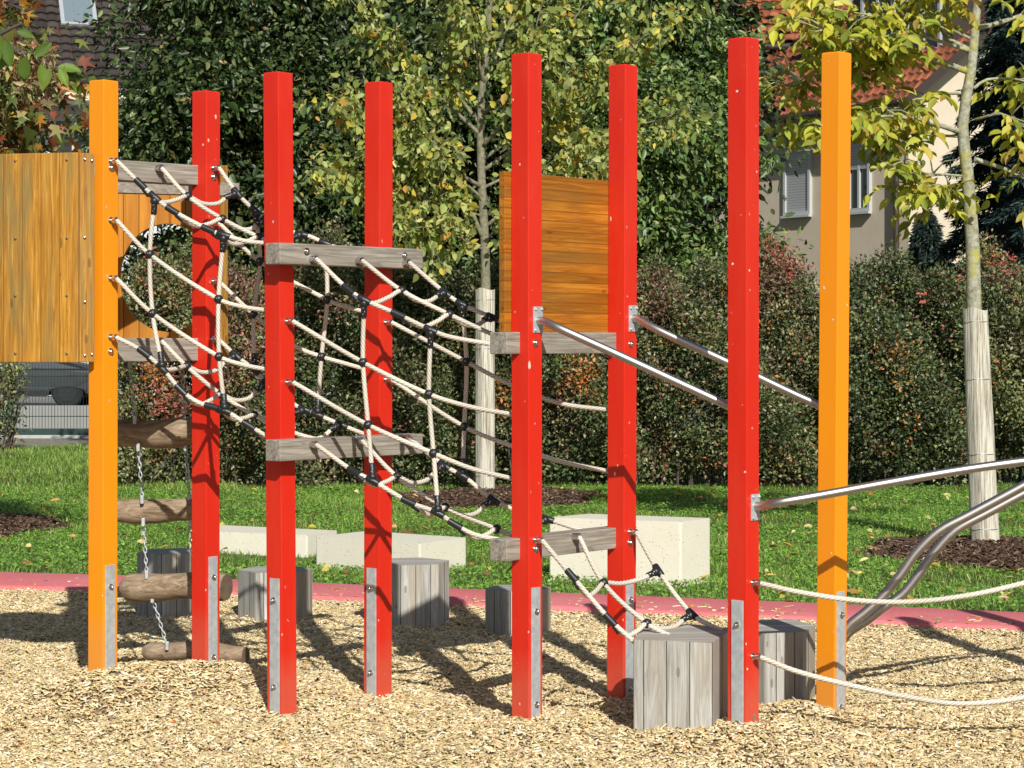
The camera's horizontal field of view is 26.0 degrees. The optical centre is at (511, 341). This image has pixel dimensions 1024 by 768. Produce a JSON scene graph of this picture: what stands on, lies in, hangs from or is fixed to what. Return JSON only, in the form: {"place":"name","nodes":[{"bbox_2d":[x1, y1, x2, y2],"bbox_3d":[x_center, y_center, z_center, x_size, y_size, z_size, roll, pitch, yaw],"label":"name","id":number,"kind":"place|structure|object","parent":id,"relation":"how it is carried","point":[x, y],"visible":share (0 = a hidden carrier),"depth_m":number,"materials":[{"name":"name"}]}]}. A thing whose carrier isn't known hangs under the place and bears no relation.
{"place":"outdoors","nodes":[
{"label":"outdoors","id":0,"kind":"place"},
{"bbox_2d":[4,446,84,456],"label":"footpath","id":1,"kind":"structure","parent":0,"point":[36,446],"depth_m":32.88,"materials":[{"name":"concrete"}]},
{"bbox_2d":[0,395,725,429],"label":"road","id":2,"kind":"structure","parent":0,"point":[40,400],"depth_m":49.97,"materials":[{"name":"grey asphalt"}]},
{"bbox_2d":[0,362,119,404],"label":"parked car","id":3,"kind":"object","parent":2,"relation":"on","point":[76,378],"visible":0.5,"depth_m":47.00,"materials":[{"name":"grey paint"}]},
{"bbox_2d":[0,0,330,395],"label":"white house","id":4,"kind":"structure","parent":2,"relation":"on","point":[59,14],"depth_m":57.11,"materials":[{"name":"tile"}]},
{"bbox_2d":[53,118,88,152],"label":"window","id":5,"kind":"structure","parent":4,"relation":"in","point":[58,121],"depth_m":56.38,"materials":[{"name":"grey glass"}]},
{"bbox_2d":[58,0,97,26],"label":"roof window","id":6,"kind":"structure","parent":4,"relation":"in","point":[66,7],"depth_m":58.02,"materials":[{"name":"glass"}]},
{"bbox_2d":[121,251,140,283],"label":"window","id":7,"kind":"structure","parent":4,"relation":"in","point":[129,251],"depth_m":56.78,"materials":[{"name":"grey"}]},
{"bbox_2d":[592,0,1017,420],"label":"beige house","id":8,"kind":"structure","parent":2,"relation":"on","point":[872,229],"depth_m":44.25,"materials":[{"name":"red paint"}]},
{"bbox_2d":[780,148,811,218],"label":"window","id":9,"kind":"structure","parent":8,"relation":"in","point":[797,191],"depth_m":45.77,"materials":[{"name":"grey"}]},
{"bbox_2d":[850,143,871,214],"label":"window","id":10,"kind":"structure","parent":8,"relation":"in","point":[860,175],"depth_m":44.14,"materials":[{"name":"grey"}]},
{"bbox_2d":[860,0,895,45],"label":"window","id":11,"kind":"structure","parent":8,"relation":"in","point":[861,1],"depth_m":45.83,"materials":[{"name":"metal"}]},
{"bbox_2d":[905,0,941,50],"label":"window","id":12,"kind":"structure","parent":8,"relation":"in","point":[939,36],"depth_m":44.28,"materials":[{"name":"metal"}]},
{"bbox_2d":[0,426,1023,611],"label":"lawn","id":13,"kind":"structure","parent":0,"point":[1015,480],"depth_m":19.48,"materials":[{"name":"plant"}]},
{"bbox_2d":[0,362,32,450],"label":"hedge shrub","id":14,"kind":"object","parent":13,"relation":"on","point":[11,433],"visible":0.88,"depth_m":31.80,"materials":[{"name":"green plant"}]},
{"bbox_2d":[0,512,77,536],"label":"bark mulch","id":15,"kind":"object","parent":13,"relation":"on","point":[18,520],"visible":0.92,"depth_m":18.83,"materials":[{"name":"brown wood"}]},
{"bbox_2d":[0,0,95,153],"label":"autumn tree","id":16,"kind":"object","parent":13,"relation":"on","point":[33,117],"visible":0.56,"depth_m":15.75,"materials":[{"name":"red plant"}]},
{"bbox_2d":[0,22,80,109],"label":"hanging twig","id":17,"kind":"object","parent":16,"relation":"attached to","point":[10,52],"visible":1,"depth_m":3.49,"materials":[{"name":"green plant"}]},
{"bbox_2d":[0,362,184,437],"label":"fence","id":18,"kind":"object","parent":13,"relation":"on","point":[64,432],"visible":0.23,"depth_m":36.40,"materials":[{"name":"grey metal"}]},
{"bbox_2d":[118,228,265,486],"bbox_3d":[-3.522,0.188,24.452,2.218,2.894,2.148,0,0,0],"label":"hedge shrub","id":19,"kind":"object","parent":13,"relation":"on","point":[173,298],"visible":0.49,"depth_m":24.21,"materials":[{"name":"green plant"}]},
{"bbox_2d":[64,0,441,454],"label":"leafy tree","id":20,"kind":"object","parent":13,"relation":"on","point":[169,85],"visible":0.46,"depth_m":28.51,"materials":[{"name":"green plant"}]},
{"bbox_2d":[189,525,336,557],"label":"seat block","id":21,"kind":"structure","parent":13,"relation":"on","point":[244,539],"depth_m":16.76,"materials":[{"name":"concrete"}]},
{"bbox_2d":[74,0,510,458],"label":"leafy tree","id":22,"kind":"object","parent":13,"relation":"on","point":[335,63],"visible":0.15,"depth_m":29.29,"materials":[{"name":"green plant"}]},
{"bbox_2d":[248,218,469,488],"bbox_3d":[-1.675,0.116,24.449,2.446,3.026,2.253,0,0,0],"label":"hedge shrub","id":23,"kind":"object","parent":13,"relation":"on","point":[409,359],"visible":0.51,"depth_m":24.19,"materials":[{"name":"green plant"}]},
{"bbox_2d":[235,0,536,412],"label":"leafy tree","id":24,"kind":"object","parent":13,"relation":"on","point":[387,10],"visible":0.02,"depth_m":38.54,"materials":[{"name":"green plant"}]},
{"bbox_2d":[316,531,465,570],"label":"seat block","id":25,"kind":"structure","parent":13,"relation":"on","point":[343,549],"depth_m":15.66,"materials":[{"name":"concrete"}]},
{"bbox_2d":[392,485,603,510],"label":"bark mulch","id":26,"kind":"object","parent":13,"relation":"on","point":[563,496],"visible":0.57,"depth_m":21.96,"materials":[{"name":"brown wood"}]},
{"bbox_2d":[293,0,714,488],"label":"young tree","id":27,"kind":"object","parent":26,"relation":"on","point":[555,126],"visible":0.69,"depth_m":22.73,"materials":[{"name":"green plant"}]},
{"bbox_2d":[2,485,1023,601],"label":"fallen leaves","id":28,"kind":"object","parent":13,"relation":"on","point":[852,590],"visible":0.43,"depth_m":16.99,"materials":[{"name":"brown plant"}]},
{"bbox_2d":[349,0,727,451],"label":"leafy tree","id":29,"kind":"object","parent":13,"relation":"on","point":[413,10],"visible":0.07,"depth_m":30.43,"materials":[{"name":"green plant"}]},
{"bbox_2d":[428,253,652,486],"bbox_3d":[0.287,0.106,24.543,2.514,3.055,2.237,0,0,0],"label":"hedge shrub","id":30,"kind":"object","parent":13,"relation":"on","point":[553,365],"visible":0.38,"depth_m":24.16,"materials":[{"name":"green plant"}]},
{"bbox_2d":[550,514,709,586],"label":"seat block","id":31,"kind":"structure","parent":13,"relation":"on","point":[678,548],"depth_m":14.57,"materials":[{"name":"concrete"}]},
{"bbox_2d":[491,0,813,456],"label":"leafy tree","id":32,"kind":"object","parent":13,"relation":"on","point":[673,172],"visible":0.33,"depth_m":28.12,"materials":[{"name":"green plant"}]},
{"bbox_2d":[606,225,819,489],"bbox_3d":[2.295,0.122,24.500,2.641,3.018,2.348,0,0,0],"label":"hedge shrub","id":33,"kind":"object","parent":13,"relation":"on","point":[790,296],"visible":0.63,"depth_m":24.22,"materials":[{"name":"green plant"}]},
{"bbox_2d":[795,238,967,486],"bbox_3d":[4.104,0.238,24.546,2.029,2.770,2.233,0,0,0],"label":"hedge shrub","id":34,"kind":"object","parent":13,"relation":"on","point":[905,337],"visible":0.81,"depth_m":24.15,"materials":[{"name":"green plant"}]},
{"bbox_2d":[867,209,962,428],"bbox_3d":[7.431,-0.383,39.547,2.381,4.173,2.348,0,0,0],"label":"spruce tree","id":35,"kind":"object","parent":13,"relation":"on","point":[925,241],"visible":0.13,"depth_m":39.32,"materials":[{"name":"green plant"}]},
{"bbox_2d":[859,534,1023,575],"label":"bark mulch","id":36,"kind":"object","parent":13,"relation":"on","point":[898,546],"visible":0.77,"depth_m":16.26,"materials":[{"name":"brown wood"}]},
{"bbox_2d":[759,0,1023,541],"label":"young tree","id":37,"kind":"object","parent":36,"relation":"on","point":[873,121],"visible":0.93,"depth_m":16.84,"materials":[{"name":"yellow plant"}]},
{"bbox_2d":[920,0,1023,444],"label":"spruce tree","id":38,"kind":"object","parent":13,"relation":"on","point":[1003,54],"visible":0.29,"depth_m":33.77,"materials":[{"name":"green plant"}]},
{"bbox_2d":[931,229,1023,484],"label":"hedge shrub","id":39,"kind":"object","parent":13,"relation":"on","point":[995,284],"visible":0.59,"depth_m":24.18,"materials":[{"name":"green plant"}]},
{"bbox_2d":[960,76,1023,442],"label":"spruce tree","id":40,"kind":"object","parent":13,"relation":"on","point":[1015,235],"visible":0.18,"depth_m":31.17,"materials":[{"name":"green plant"}]},
{"label":"ground","id":41,"kind":"structure","parent":0,"visible":0},
{"bbox_2d":[0,438,88,445],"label":"gravel strip","id":42,"kind":"object","parent":41,"relation":"on","point":[43,441],"depth_m":35.09,"materials":[{"name":"grey gravel"}]},
{"bbox_2d":[1,405,242,427],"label":"wall","id":43,"kind":"structure","parent":41,"relation":"on","point":[76,410],"depth_m":40.00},
{"bbox_2d":[0,587,1023,767],"bbox_3d":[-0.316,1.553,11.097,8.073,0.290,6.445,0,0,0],"label":"wood chips","id":44,"kind":"object","parent":41,"relation":"on","point":[46,615],"visible":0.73,"depth_m":9.48,"materials":[{"name":"beige wood"}]},
{"bbox_2d":[88,79,117,672],"bbox_3d":[-1.778,0.328,9.720,0.130,2.945,0.093,0,0,35],"label":"play post","id":45,"kind":"object","parent":44,"relation":"on","point":[103,445],"visible":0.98,"depth_m":9.69,"materials":[{"name":"orange paint"}]},
{"bbox_2d":[0,152,238,363],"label":"play house","id":46,"kind":"structure","parent":45,"relation":"attached to","point":[46,257],"depth_m":9.67,"materials":[{"name":"orange wood"}]},
{"bbox_2d":[117,361,249,662],"bbox_3d":[-1.606,0.804,10.466,0.769,1.433,0.180,0,0,18],"label":"log ladder","id":47,"kind":"object","parent":46,"relation":"hanging from","point":[148,587],"visible":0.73,"depth_m":10.44,"materials":[{"name":"wood"}]},
{"bbox_2d":[94,159,197,185],"bbox_3d":[-1.613,-0.756,9.944,0.656,0.090,0.126,0,0,-45],"label":"crossbeam","id":48,"kind":"object","parent":45,"relation":"attached to","point":[152,173],"visible":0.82,"depth_m":9.93,"materials":[{"name":"grey wood"}]},
{"bbox_2d":[118,337,197,361],"bbox_3d":[-1.613,0.035,9.944,0.656,0.108,0.126,0,0,-45],"label":"crossbeam","id":49,"kind":"object","parent":45,"relation":"attached to","point":[184,349],"visible":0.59,"depth_m":9.93,"materials":[{"name":"grey wood"}]},
{"bbox_2d":[115,159,363,439],"bbox_3d":[-1.194,-0.168,9.817,1.041,1.256,0.498,0,0,7],"label":"rope net","id":50,"kind":"object","parent":45,"relation":"attached to","point":[225,236],"visible":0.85,"depth_m":9.80,"materials":[{"name":"fabric"},{"name":"black plastic"},{"name":"stainless steel"}]},
{"bbox_2d":[137,548,191,617],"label":"stepping block","id":51,"kind":"structure","parent":44,"relation":"on","point":[169,561],"depth_m":12.84,"materials":[{"name":"grey wood"}]},
{"bbox_2d":[192,90,219,663],"bbox_3d":[-1.382,0.330,10.110,0.128,2.941,0.092,0,0,36],"label":"play post","id":52,"kind":"object","parent":44,"relation":"on","point":[205,435],"visible":0.77,"depth_m":10.09,"materials":[{"name":"red paint"}]},
{"bbox_2d":[238,566,312,621],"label":"stepping block","id":53,"kind":"structure","parent":44,"relation":"on","point":[252,592],"depth_m":12.63,"materials":[{"name":"grey wood"}]},
{"bbox_2d":[263,71,296,715],"bbox_3d":[-0.989,0.322,9.516,0.133,2.955,0.116,0,0,38],"label":"play post","id":54,"kind":"object","parent":44,"relation":"on","point":[280,408],"visible":0.94,"depth_m":9.50,"materials":[{"name":"red paint"}]},
{"bbox_2d":[266,243,422,268],"bbox_3d":[-0.710,-0.371,9.700,0.126,0.090,0.875,0,0,41],"label":"crossbeam","id":55,"kind":"object","parent":54,"relation":"attached to","point":[298,254],"visible":1,"depth_m":9.63,"materials":[{"name":"grey wood"}]},
{"bbox_2d":[292,257,607,539],"bbox_3d":[-0.265,0.250,9.539,1.281,1.220,0.644,0,0,14],"label":"rope net","id":56,"kind":"object","parent":55,"relation":"hanging from","point":[439,509],"visible":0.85,"depth_m":9.44,"materials":[{"name":"cream fabric"},{"name":"black plastic"},{"name":"stainless steel"}]},
{"bbox_2d":[266,433,422,460],"bbox_3d":[-0.710,0.461,9.700,0.126,0.091,0.875,0,0,41],"label":"crossbeam","id":57,"kind":"object","parent":54,"relation":"attached to","point":[294,449],"visible":0.88,"depth_m":9.61,"materials":[{"name":"grey wood"}]},
{"bbox_2d":[364,81,392,696],"bbox_3d":[-0.595,0.317,9.960,0.129,2.966,0.116,0,0,38],"label":"play post","id":58,"kind":"object","parent":44,"relation":"on","point":[378,354],"visible":0.9,"depth_m":9.95,"materials":[{"name":"red paint"}]},
{"bbox_2d":[392,557,448,629],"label":"stepping block","id":59,"kind":"structure","parent":44,"relation":"on","point":[420,591],"depth_m":12.41,"materials":[{"name":"grey wood"}]},
{"bbox_2d":[19,643,933,757],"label":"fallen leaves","id":60,"kind":"object","parent":44,"relation":"on","point":[174,721],"visible":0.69,"depth_m":9.17,"materials":[{"name":"brown plant"}]},
{"bbox_2d":[485,585,550,637],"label":"stepping block","id":61,"kind":"structure","parent":44,"relation":"on","point":[498,609],"depth_m":12.11,"materials":[{"name":"grey wood"}]},
{"bbox_2d":[511,52,543,721],"bbox_3d":[0.074,0.309,9.108,0.127,2.983,0.094,0,0,39],"label":"play post","id":62,"kind":"object","parent":44,"relation":"on","point":[526,124],"visible":0.97,"depth_m":9.09,"materials":[{"name":"red paint"}]},
{"bbox_2d":[490,526,615,561],"bbox_3d":[0.217,0.851,9.353,0.126,0.090,0.819,0,0,39],"label":"crossbeam","id":63,"kind":"object","parent":62,"relation":"attached to","point":[507,549],"visible":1,"depth_m":9.32,"materials":[{"name":"grey wood"}]},
{"bbox_2d":[490,332,615,353],"bbox_3d":[0.203,0.007,9.365,0.090,0.090,0.819,0,0,39],"label":"crossbeam","id":64,"kind":"object","parent":62,"relation":"attached to","point":[509,343],"visible":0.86,"depth_m":9.26,"materials":[{"name":"grey wood"}]},
{"bbox_2d":[499,171,608,332],"bbox_3d":[0.203,-0.367,9.391,0.032,0.660,0.770,0,0,39],"label":"board panel","id":65,"kind":"object","parent":64,"relation":"on","point":[575,254],"visible":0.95,"depth_m":9.41,"materials":[{"name":"orange wood"}]},
{"bbox_2d":[533,306,727,409],"bbox_3d":[0.517,0.084,9.000,0.876,0.452,0.099,0,0,11],"label":"handrail","id":66,"kind":"object","parent":62,"relation":"attached to","point":[540,321],"visible":0.96,"depth_m":8.99,"materials":[{"name":"metal"}]},
{"bbox_2d":[541,531,724,643],"bbox_3d":[0.452,1.014,9.167,0.657,0.414,0.562,0,0,-38],"label":"rope net","id":67,"kind":"object","parent":62,"relation":"attached to","point":[690,614],"visible":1,"depth_m":9.17,"materials":[{"name":"beige fabric"}]},
{"bbox_2d":[607,64,637,699],"bbox_3d":[0.490,0.300,9.620,0.128,3.000,0.096,0,0,40],"label":"play post","id":68,"kind":"object","parent":44,"relation":"on","point":[622,286],"visible":0.91,"depth_m":9.60,"materials":[{"name":"red paint"}]},
{"bbox_2d":[629,305,818,409],"bbox_3d":[0.922,0.076,9.444,0.886,0.464,0.104,0,0,20],"label":"handrail","id":69,"kind":"object","parent":68,"relation":"attached to","point":[635,318],"visible":0.89,"depth_m":9.45,"materials":[{"name":"metal"}]},
{"bbox_2d":[633,624,727,732],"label":"stepping block","id":70,"kind":"structure","parent":44,"relation":"on","point":[680,675],"depth_m":8.80,"materials":[{"name":"grey wood"}]},
{"bbox_2d":[728,37,761,726],"bbox_3d":[0.925,0.298,8.790,0.126,3.004,0.114,0,0,40],"label":"play post","id":71,"kind":"object","parent":44,"relation":"on","point":[744,654],"visible":1,"depth_m":8.77,"materials":[{"name":"red paint"}]},
{"bbox_2d":[751,457,1023,520],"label":"handrail","id":72,"kind":"object","parent":71,"relation":"attached to","point":[757,506],"visible":1,"depth_m":8.69,"materials":[{"name":"metal"}]},
{"bbox_2d":[759,655,1023,705],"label":"slack rope","id":73,"kind":"object","parent":71,"relation":"attached to","point":[884,692],"visible":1,"depth_m":8.76,"materials":[{"name":"beige fabric"}]},
{"bbox_2d":[760,580,1023,604],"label":"slack rope","id":74,"kind":"object","parent":71,"relation":"attached to","point":[891,601],"visible":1,"depth_m":8.76,"materials":[{"name":"beige fabric"}]},
{"bbox_2d":[759,619,814,702],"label":"stepping block","id":75,"kind":"structure","parent":44,"relation":"on","point":[790,642],"depth_m":9.64,"materials":[{"name":"grey wood"}]},
{"bbox_2d":[816,51,850,710],"bbox_3d":[1.343,0.298,9.247,0.117,3.004,0.107,0,0,42],"label":"play post","id":76,"kind":"object","parent":44,"relation":"on","point":[834,331],"visible":0.91,"depth_m":9.22,"materials":[{"name":"orange paint"}]},
{"bbox_2d":[846,480,1023,636],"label":"bent pole","id":77,"kind":"object","parent":44,"relation":"on","point":[912,557],"visible":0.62,"depth_m":9.45,"materials":[{"name":"grey metal"}]},
{"bbox_2d":[846,491,1023,642],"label":"bent pole","id":78,"kind":"object","parent":44,"relation":"on","point":[936,549],"visible":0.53,"depth_m":9.73,"materials":[{"name":"grey metal"}]},
{"bbox_2d":[0,572,1023,631],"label":"rubber path edge","id":79,"kind":"object","parent":41,"relation":"on","point":[665,605],"visible":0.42,"depth_m":13.01,"materials":[{"name":"red rubber"}]},
{"bbox_2d":[5,579,1016,623],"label":"stray chips","id":80,"kind":"object","parent":79,"relation":"on","point":[692,605],"visible":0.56,"depth_m":12.90,"materials":[{"name":"brown wood"}]},
{"bbox_2d":[466,0,814,410],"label":"leafy tree","id":81,"kind":"object","parent":41,"relation":"on","point":[733,10],"depth_m":41.02,"materials":[{"name":"green plant"}]}
]}

